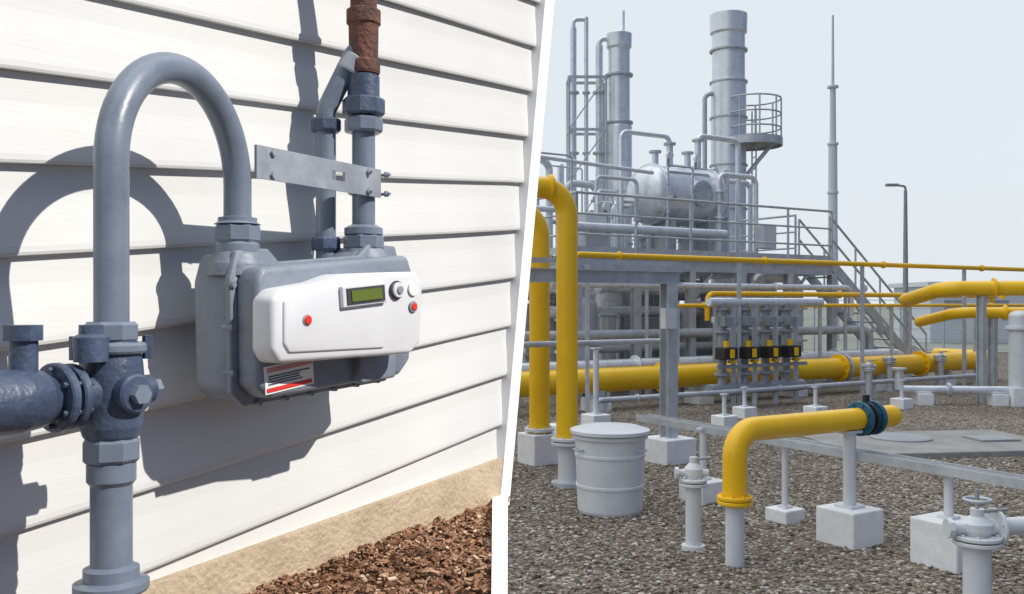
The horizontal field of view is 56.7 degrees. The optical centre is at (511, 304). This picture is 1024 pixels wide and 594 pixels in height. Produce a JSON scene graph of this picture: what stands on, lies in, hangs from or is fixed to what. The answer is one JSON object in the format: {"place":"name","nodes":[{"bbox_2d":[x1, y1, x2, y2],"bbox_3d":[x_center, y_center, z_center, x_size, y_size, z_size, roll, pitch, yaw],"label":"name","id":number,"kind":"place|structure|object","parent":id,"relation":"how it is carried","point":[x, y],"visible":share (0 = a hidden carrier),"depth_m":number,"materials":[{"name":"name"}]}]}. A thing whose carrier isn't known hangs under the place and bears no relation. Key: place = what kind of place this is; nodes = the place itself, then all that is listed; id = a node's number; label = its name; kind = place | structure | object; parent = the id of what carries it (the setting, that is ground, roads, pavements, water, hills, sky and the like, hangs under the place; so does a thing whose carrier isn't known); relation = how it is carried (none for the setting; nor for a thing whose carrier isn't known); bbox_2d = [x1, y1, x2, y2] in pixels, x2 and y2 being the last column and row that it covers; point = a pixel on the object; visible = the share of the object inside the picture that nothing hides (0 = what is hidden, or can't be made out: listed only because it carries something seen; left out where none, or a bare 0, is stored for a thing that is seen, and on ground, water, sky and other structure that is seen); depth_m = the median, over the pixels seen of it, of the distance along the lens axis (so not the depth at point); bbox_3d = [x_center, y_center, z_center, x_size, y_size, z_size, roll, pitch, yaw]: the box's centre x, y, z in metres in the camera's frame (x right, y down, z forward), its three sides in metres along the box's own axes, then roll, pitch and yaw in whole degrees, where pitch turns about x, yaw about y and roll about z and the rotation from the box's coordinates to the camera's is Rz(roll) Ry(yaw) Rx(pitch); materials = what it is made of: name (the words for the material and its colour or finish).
{"place":"outdoors","nodes":[
{"label":"outdoors","id":0,"kind":"place"},
{"bbox_2d":[244,496,509,593],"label":"mulch bed","id":1,"kind":"object","parent":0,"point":[452,555],"visible":0.82,"depth_m":1.82,"materials":[{"name":"wood bark chips"}]},
{"bbox_2d":[72,52,260,593],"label":"gas inlet pipe","id":2,"kind":"object","parent":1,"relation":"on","point":[113,567],"visible":1,"depth_m":1.20,"materials":[{"name":"grey metal"}]},
{"bbox_2d":[0,325,164,441],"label":"gas shutoff valve","id":3,"kind":"object","parent":2,"relation":"attached to","point":[105,390],"visible":0.98,"depth_m":1.14,"materials":[{"name":"paint"}]},
{"bbox_2d":[195,244,421,405],"bbox_3d":[-0.302,0.024,1.621,0.222,0.270,0.441,0,0,29],"label":"gas meter","id":4,"kind":"object","parent":2,"relation":"attached to","point":[269,327],"visible":1,"depth_m":1.48,"materials":[{"name":"plastic"}]},
{"bbox_2d":[311,0,384,257],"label":"gas outlet pipe","id":5,"kind":"object","parent":4,"relation":"attached to","point":[355,75],"visible":0.94,"depth_m":1.75,"materials":[{"name":"grey metal"}]},
{"bbox_2d":[254,144,390,197],"bbox_3d":[-0.339,-0.225,1.651,0.071,0.052,0.341,0,0,29],"label":"pipe bracket","id":6,"kind":"object","parent":5,"relation":"attached to","point":[277,165],"visible":0.97,"depth_m":1.61,"materials":[{"name":"metal"}]},
{"bbox_2d":[523,307,1007,351],"bbox_3d":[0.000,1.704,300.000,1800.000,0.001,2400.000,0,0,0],"label":"field ground","id":7,"kind":"structure","parent":0,"point":[851,342],"depth_m":43.65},
{"bbox_2d":[826,15,838,340],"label":"antenna mast","id":8,"kind":"object","parent":7,"relation":"on","point":[832,191],"visible":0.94,"depth_m":44.86,"materials":[{"name":"metal"}]},
{"bbox_2d":[885,183,907,347],"bbox_3d":[14.197,-1.375,35.000,0.845,6.150,0.240,0,0,0],"label":"street lamp","id":9,"kind":"object","parent":7,"relation":"on","point":[905,250],"visible":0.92,"depth_m":34.93,"materials":[{"name":"grey metal"}]},
{"bbox_2d":[508,352,1023,593],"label":"gravel ground","id":10,"kind":"structure","parent":0,"point":[960,412],"depth_m":7.99,"materials":[{"name":"grey gravel"}]},
{"bbox_2d":[141,458,501,593],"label":"foundation wall","id":11,"kind":"structure","parent":10,"relation":"on","point":[248,569],"depth_m":1.86,"materials":[{"name":"concrete"}]},
{"bbox_2d":[0,0,539,593],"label":"siding wall","id":12,"kind":"structure","parent":11,"relation":"on","point":[216,478],"depth_m":1.68,"materials":[{"name":"plastic"}]},
{"bbox_2d":[497,0,553,504],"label":"corner trim","id":13,"kind":"structure","parent":12,"relation":"attached to","point":[524,234],"depth_m":2.54,"materials":[{"name":"white paint"}]},
{"bbox_2d":[491,493,507,593],"bbox_3d":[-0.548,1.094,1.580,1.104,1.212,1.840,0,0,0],"label":"bed retaining board","id":14,"kind":"object","parent":10,"relation":"on","point":[500,544],"depth_m":1.96,"materials":[{"name":"white paint"}]},
{"bbox_2d":[518,432,557,465],"bbox_3d":[0.290,1.560,10.200,0.340,0.360,0.340,0,0,-32],"label":"concrete footing","id":15,"kind":"object","parent":10,"relation":"on","point":[537,450],"visible":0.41,"depth_m":10.06,"materials":[{"name":"white concrete"}]},
{"bbox_2d":[525,208,553,433],"bbox_3d":[-0.123,0.223,10.036,1.216,2.755,0.318,0,0,-21],"label":"yellow gas pipe","id":16,"kind":"object","parent":15,"relation":"on","point":[539,361],"visible":0.41,"depth_m":10.10,"materials":[{"name":"metal"}]},
{"bbox_2d":[550,423,555,432],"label":"concrete footing","id":17,"kind":"object","parent":10,"relation":"on","point":[553,425],"visible":0.03,"depth_m":11.79,"materials":[{"name":"white concrete"}]},
{"bbox_2d":[537,174,577,488],"bbox_3d":[0.084,0.242,8.805,1.182,2.915,0.300,0,0,-12],"label":"yellow gas pipe","id":18,"kind":"object","parent":10,"relation":"on","point":[556,194],"visible":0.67,"depth_m":8.81,"materials":[{"name":"metal"}]},
{"bbox_2d":[566,17,606,212],"bbox_3d":[1.835,-2.475,22.000,1.130,8.350,0.660,0,0,0],"label":"vent pipe frame","id":19,"kind":"object","parent":10,"relation":"on","point":[600,129],"visible":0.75,"depth_m":21.94,"materials":[{"name":"metal"}]},
{"bbox_2d":[581,413,610,423],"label":"concrete footing","id":20,"kind":"object","parent":10,"relation":"on","point":[590,418],"visible":0.41,"depth_m":12.90,"materials":[{"name":"white concrete"}]},
{"bbox_2d":[589,347,602,414],"bbox_3d":[1.150,1.050,13.000,0.144,0.920,0.136,0,0,-32],"label":"pipe support","id":21,"kind":"object","parent":20,"relation":"on","point":[595,381],"visible":0.94,"depth_m":12.97,"materials":[{"name":"grey paint"}]},
{"bbox_2d":[581,397,611,411],"bbox_3d":[1.350,1.620,15.234,0.360,0.240,0.360,0,0,-32],"label":"concrete footing","id":22,"kind":"object","parent":10,"relation":"on","point":[591,405],"visible":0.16,"depth_m":15.14,"materials":[{"name":"grey concrete"}]},
{"bbox_2d":[589,390,604,397],"bbox_3d":[1.350,1.440,15.234,0.100,0.140,0.340,0,0,-32],"label":"pipe saddle","id":23,"kind":"object","parent":22,"relation":"on","point":[601,393],"visible":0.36,"depth_m":15.10,"materials":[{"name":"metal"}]},
{"bbox_2d":[519,348,998,396],"bbox_3d":[4.990,1.220,17.526,14.109,0.520,1.668,0,0,-37],"label":"yellow gas header","id":24,"kind":"object","parent":23,"relation":"on","point":[840,367],"visible":0.59,"depth_m":17.12,"materials":[{"name":"paint"}]},
{"bbox_2d":[523,257,682,437],"bbox_3d":[0.404,0.618,9.496,3.350,2.165,0.262,0,0,-32],"label":"pipe rack","id":25,"kind":"object","parent":10,"relation":"on","point":[668,282],"visible":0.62,"depth_m":10.18,"materials":[{"name":"metal"}]},
{"bbox_2d":[570,422,649,516],"bbox_3d":[0.810,1.341,7.850,0.660,0.718,0.660,0,0,0],"label":"vent drum","id":26,"kind":"object","parent":10,"relation":"on","point":[610,458],"visible":1,"depth_m":7.61,"materials":[{"name":"grey paint"}]},
{"bbox_2d":[605,10,632,247],"bbox_3d":[2.480,-2.550,22.000,0.650,8.500,0.650,0,0,0],"label":"exhaust stack","id":27,"kind":"object","parent":10,"relation":"on","point":[619,74],"visible":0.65,"depth_m":21.77,"materials":[{"name":"metal"}]},
{"bbox_2d":[523,273,807,362],"bbox_3d":[3.097,0.472,20.413,8.320,2.455,3.295,0,0,-32],"label":"process skid","id":28,"kind":"object","parent":10,"relation":"on","point":[609,308],"visible":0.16,"depth_m":19.04,"materials":[{"name":"metal"}]},
{"bbox_2d":[645,435,695,465],"bbox_3d":[1.700,1.590,10.300,0.420,0.300,0.420,0,0,-32],"label":"concrete footing","id":29,"kind":"object","parent":10,"relation":"on","point":[671,451],"visible":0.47,"depth_m":10.13,"materials":[{"name":"white concrete"}]},
{"bbox_2d":[537,191,836,399],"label":"steel platform","id":30,"kind":"structure","parent":10,"relation":"on","point":[703,271],"depth_m":18.48,"materials":[{"name":"grey paint"}]},
{"bbox_2d":[536,151,775,255],"bbox_3d":[2.040,-2.044,19.930,7.709,2.289,3.192,0,0,-32],"label":"process piping","id":31,"kind":"object","parent":30,"relation":"on","point":[599,224],"visible":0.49,"depth_m":19.36,"materials":[{"name":"metal"}]},
{"bbox_2d":[619,129,740,251],"bbox_3d":[3.667,-2.355,20.296,3.409,2.709,1.378,0,0,-32],"label":"separator vessel","id":32,"kind":"object","parent":30,"relation":"on","point":[680,186],"visible":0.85,"depth_m":19.76,"materials":[{"name":"metal"}]},
{"bbox_2d":[518,282,867,406],"bbox_3d":[3.769,0.630,18.098,9.004,2.140,0.180,0,0,-32],"label":"silver pipe","id":33,"kind":"object","parent":10,"relation":"on","point":[774,286],"visible":0.51,"depth_m":18.37,"materials":[{"name":"metal"}]},
{"bbox_2d":[674,456,711,551],"bbox_3d":[1.258,1.375,6.600,0.250,0.650,0.192,0,0,0],"label":"vent valve","id":34,"kind":"object","parent":10,"relation":"on","point":[693,481],"visible":1,"depth_m":6.55,"materials":[{"name":"grey paint"}]},
{"bbox_2d":[684,391,713,403],"bbox_3d":[3.230,1.620,16.397,0.360,0.240,0.360,0,0,-32],"label":"concrete footing","id":35,"kind":"object","parent":10,"relation":"on","point":[702,400],"visible":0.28,"depth_m":16.26,"materials":[{"name":"grey concrete"}]},
{"bbox_2d":[690,384,707,390],"bbox_3d":[3.230,1.440,16.397,0.100,0.140,0.340,0,0,-32],"label":"pipe saddle","id":36,"kind":"object","parent":35,"relation":"on","point":[700,388],"visible":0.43,"depth_m":16.33,"materials":[{"name":"metal"}]},
{"bbox_2d":[679,476,721,504],"bbox_3d":[1.660,1.630,8.250,0.300,0.220,0.300,0,0,-32],"label":"concrete footing","id":37,"kind":"object","parent":10,"relation":"on","point":[711,491],"visible":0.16,"depth_m":8.11,"materials":[{"name":"white concrete"}]},
{"bbox_2d":[696,427,711,479],"bbox_3d":[1.660,1.300,8.250,0.108,0.460,0.102,0,0,-32],"label":"pipe support","id":38,"kind":"object","parent":37,"relation":"on","point":[703,447],"visible":0.59,"depth_m":8.22,"materials":[{"name":"grey paint"}]},
{"bbox_2d":[636,414,1023,489],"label":"cable tray","id":39,"kind":"object","parent":38,"relation":"on","point":[1001,478],"visible":0.84,"depth_m":6.65,"materials":[{"name":"metal"}]},
{"bbox_2d":[524,323,886,394],"bbox_3d":[4.014,1.058,18.603,10.014,1.285,0.270,0,0,-32],"label":"silver pipe","id":40,"kind":"object","parent":10,"relation":"on","point":[881,328],"visible":0.32,"depth_m":18.20,"materials":[{"name":"metal"}]},
{"bbox_2d":[521,345,920,396],"bbox_3d":[4.040,1.300,18.030,11.513,0.800,0.360,0,0,-32],"label":"silver pipe","id":41,"kind":"object","parent":10,"relation":"on","point":[634,361],"visible":0.27,"depth_m":17.50,"materials":[{"name":"metal"}]},
{"bbox_2d":[711,414,736,426],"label":"concrete footing","id":42,"kind":"object","parent":10,"relation":"on","point":[728,420],"visible":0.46,"depth_m":13.10,"materials":[{"name":"white concrete"}]},
{"bbox_2d":[719,393,729,415],"bbox_3d":[2.950,1.395,13.200,0.108,0.310,0.102,0,0,-32],"label":"pipe support","id":43,"kind":"object","parent":42,"relation":"on","point":[723,404],"visible":0.94,"depth_m":13.17,"materials":[{"name":"grey paint"}]},
{"bbox_2d":[702,10,782,282],"bbox_3d":[5.922,-2.810,23.988,1.786,9.020,1.476,0,0,34],"label":"exhaust stack","id":44,"kind":"object","parent":10,"relation":"on","point":[727,93],"visible":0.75,"depth_m":23.63,"materials":[{"name":"metal"}]},
{"bbox_2d":[732,406,756,418],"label":"concrete footing","id":45,"kind":"object","parent":10,"relation":"on","point":[743,412],"visible":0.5,"depth_m":14.21,"materials":[{"name":"white concrete"}]},
{"bbox_2d":[740,386,748,406],"bbox_3d":[3.500,1.395,14.300,0.108,0.310,0.102,0,0,-32],"label":"pipe support","id":46,"kind":"object","parent":45,"relation":"on","point":[744,396],"visible":1,"depth_m":14.28,"materials":[{"name":"grey paint"}]},
{"bbox_2d":[704,298,823,406],"bbox_3d":[4.375,0.795,16.100,2.700,1.810,0.385,0,0,-32],"label":"pressure regulator rack","id":47,"kind":"object","parent":10,"relation":"on","point":[768,349],"visible":0.96,"depth_m":15.96,"materials":[{"name":"grey metal"}]},
{"bbox_2d":[705,290,1005,388],"bbox_3d":[7.592,0.713,19.997,9.484,1.975,0.150,0,0,-32],"label":"yellow gas pipe","id":48,"kind":"object","parent":47,"relation":"attached to","point":[838,294],"visible":0.52,"depth_m":19.11,"materials":[{"name":"metal"}]},
{"bbox_2d":[765,505,804,524],"bbox_3d":[2.150,1.670,7.480,0.220,0.140,0.220,0,0,-32],"label":"concrete footing","id":49,"kind":"object","parent":10,"relation":"on","point":[775,513],"visible":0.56,"depth_m":7.40,"materials":[{"name":"white concrete"}]},
{"bbox_2d":[777,447,792,508],"bbox_3d":[2.150,1.350,7.480,0.090,0.520,0.085,0,0,-32],"label":"pipe support","id":50,"kind":"object","parent":49,"relation":"on","point":[784,505],"visible":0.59,"depth_m":7.46,"materials":[{"name":"grey paint"}]},
{"bbox_2d":[780,389,807,396],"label":"concrete footing","id":51,"kind":"object","parent":10,"relation":"on","point":[803,393],"visible":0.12,"depth_m":17.51,"materials":[{"name":"grey concrete"}]},
{"bbox_2d":[578,251,1023,412],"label":"yellow gas pipe","id":52,"kind":"object","parent":10,"relation":"on","point":[619,255],"visible":0.81,"depth_m":16.10,"materials":[{"name":"metal"}]},
{"bbox_2d":[717,394,901,566],"bbox_3d":[2.112,1.177,6.607,1.775,1.045,0.250,0,0,-32],"label":"yellow gas pipe","id":53,"kind":"object","parent":10,"relation":"on","point":[867,415],"visible":0.99,"depth_m":6.23,"materials":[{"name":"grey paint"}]},
{"bbox_2d":[803,405,827,411],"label":"concrete footing","id":54,"kind":"object","parent":10,"relation":"on","point":[808,408],"visible":0.4,"depth_m":14.33,"materials":[{"name":"white concrete"}]},
{"bbox_2d":[810,386,819,405],"bbox_3d":[4.600,1.395,14.400,0.108,0.310,0.102,0,0,-32],"label":"pipe support","id":55,"kind":"object","parent":54,"relation":"on","point":[814,395],"visible":1,"depth_m":14.37,"materials":[{"name":"grey paint"}]},
{"bbox_2d":[684,299,1001,351],"bbox_3d":[29.250,0.750,33.000,88.552,1.900,0.060,0,0,0],"label":"perimeter fence","id":56,"kind":"object","parent":10,"relation":"on","point":[857,318],"visible":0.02,"depth_m":32.99,"materials":[{"name":"metal"}]},
{"bbox_2d":[816,502,883,549],"bbox_3d":[2.415,1.595,6.795,0.330,0.290,0.330,0,0,-32],"label":"concrete footing","id":57,"kind":"object","parent":10,"relation":"on","point":[856,529],"visible":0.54,"depth_m":6.68,"materials":[{"name":"white concrete"}]},
{"bbox_2d":[834,430,865,509],"bbox_3d":[2.415,1.180,6.795,0.162,0.560,0.153,0,0,-32],"label":"pipe support","id":58,"kind":"object","parent":57,"relation":"on","point":[849,471],"visible":0.91,"depth_m":6.76,"materials":[{"name":"grey paint"}]},
{"bbox_2d":[678,303,1023,402],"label":"yellow gas pipe","id":59,"kind":"object","parent":10,"relation":"on","point":[704,305],"visible":0.51,"depth_m":19.36,"materials":[{"name":"metal"}]},
{"bbox_2d":[798,216,928,376],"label":"steel staircase","id":60,"kind":"structure","parent":10,"relation":"on","point":[872,313],"depth_m":21.41,"materials":[{"name":"grey metal"}]},
{"bbox_2d":[860,359,876,399],"bbox_3d":[6.198,1.325,16.500,0.272,0.750,0.210,0,0,0],"label":"gas valve","id":61,"kind":"object","parent":10,"relation":"on","point":[868,367],"visible":0.91,"depth_m":16.45,"materials":[{"name":"metal"}]},
{"bbox_2d":[864,380,886,390],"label":"concrete footing","id":62,"kind":"object","parent":10,"relation":"on","point":[881,387],"visible":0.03,"depth_m":18.70,"materials":[{"name":"grey concrete"}]},
{"bbox_2d":[873,374,884,379],"bbox_3d":[7.225,1.440,18.869,0.100,0.140,0.340,0,0,-32],"label":"pipe saddle","id":63,"kind":"object","parent":62,"relation":"on","point":[879,377],"visible":0.36,"depth_m":18.75,"materials":[{"name":"metal"}]},
{"bbox_2d":[882,353,896,391],"bbox_3d":[7.398,1.325,18.600,0.272,0.750,0.210,0,0,0],"label":"gas valve","id":64,"kind":"object","parent":10,"relation":"on","point":[888,360],"visible":1,"depth_m":18.55,"materials":[{"name":"metal"}]},
{"bbox_2d":[890,397,912,408],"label":"concrete footing","id":65,"kind":"object","parent":10,"relation":"on","point":[904,403],"visible":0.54,"depth_m":15.50,"materials":[{"name":"white concrete"}]},
{"bbox_2d":[897,380,905,398],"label":"pipe support","id":66,"kind":"object","parent":65,"relation":"on","point":[902,389],"visible":1,"depth_m":15.57,"materials":[{"name":"grey paint"}]},
{"bbox_2d":[796,429,1023,458],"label":"concrete pad","id":67,"kind":"object","parent":10,"relation":"on","point":[954,443],"visible":0.78,"depth_m":11.25,"materials":[{"name":"grey concrete"}]},
{"bbox_2d":[910,511,966,573],"bbox_3d":[2.860,1.570,6.220,0.340,0.340,0.340,0,0,-32],"label":"concrete footing","id":68,"kind":"object","parent":10,"relation":"on","point":[931,544],"visible":0.44,"depth_m":6.14,"materials":[{"name":"white concrete"}]},
{"bbox_2d":[937,476,960,519],"bbox_3d":[2.860,1.250,6.220,0.108,0.320,0.102,0,0,-32],"label":"pipe support","id":69,"kind":"object","parent":68,"relation":"on","point":[948,497],"visible":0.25,"depth_m":6.20,"materials":[{"name":"grey paint"}]},
{"bbox_2d":[933,351,947,385],"bbox_3d":[8.798,1.325,19.500,0.272,0.750,0.210,0,0,0],"label":"gas valve","id":70,"kind":"object","parent":10,"relation":"on","point":[940,357],"visible":0.87,"depth_m":19.46,"materials":[{"name":"metal"}]},
{"bbox_2d":[931,375,955,385],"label":"concrete footing","id":71,"kind":"object","parent":10,"relation":"on","point":[951,381],"visible":0.17,"depth_m":19.92,"materials":[{"name":"grey concrete"}]},
{"bbox_2d":[935,370,952,374],"bbox_3d":[9.105,1.440,20.032,0.100,0.140,0.340,0,0,-32],"label":"pipe saddle","id":72,"kind":"object","parent":71,"relation":"on","point":[948,372],"visible":0.43,"depth_m":19.90,"materials":[{"name":"metal"}]},
{"bbox_2d":[891,367,1010,405],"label":"silver pipe","id":73,"kind":"object","parent":10,"relation":"on","point":[996,395],"visible":0.91,"depth_m":16.03,"materials":[{"name":"metal"}]},
{"bbox_2d":[899,278,1023,402],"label":"yellow gas pipe","id":74,"kind":"object","parent":10,"relation":"on","point":[993,288],"visible":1,"depth_m":16.47,"materials":[{"name":"metal"}]},
{"bbox_2d":[914,305,1023,385],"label":"yellow gas pipe","id":75,"kind":"object","parent":10,"relation":"on","point":[1003,312],"visible":1,"depth_m":17.20,"materials":[{"name":"metal"}]},
{"bbox_2d":[942,489,1023,593],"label":"gas valve","id":76,"kind":"object","parent":10,"relation":"on","point":[978,535],"visible":1,"depth_m":5.30,"materials":[{"name":"grey paint"}]},
{"bbox_2d":[1005,310,1023,406],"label":"filter vessel","id":77,"kind":"object","parent":10,"relation":"on","point":[1014,327],"visible":1,"depth_m":15.87,"materials":[{"name":"grey paint"}]},
{"bbox_2d":[527,0,1023,303],"label":"sky","id":78,"kind":"structure","parent":0,"point":[930,93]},
{"bbox_2d":[592,373,975,413],"bbox_3d":[5.406,1.670,16.406,9.964,0.660,0.120,0,0,-32],"label":"silver pipe","id":79,"kind":"object","parent":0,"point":[605,401],"visible":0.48,"depth_m":15.71,"materials":[{"name":"metal"}]},
{"bbox_2d":[888,282,1023,342],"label":"utility building","id":80,"kind":"structure","parent":0,"point":[953,331],"depth_m":42.00,"materials":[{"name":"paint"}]}
]}

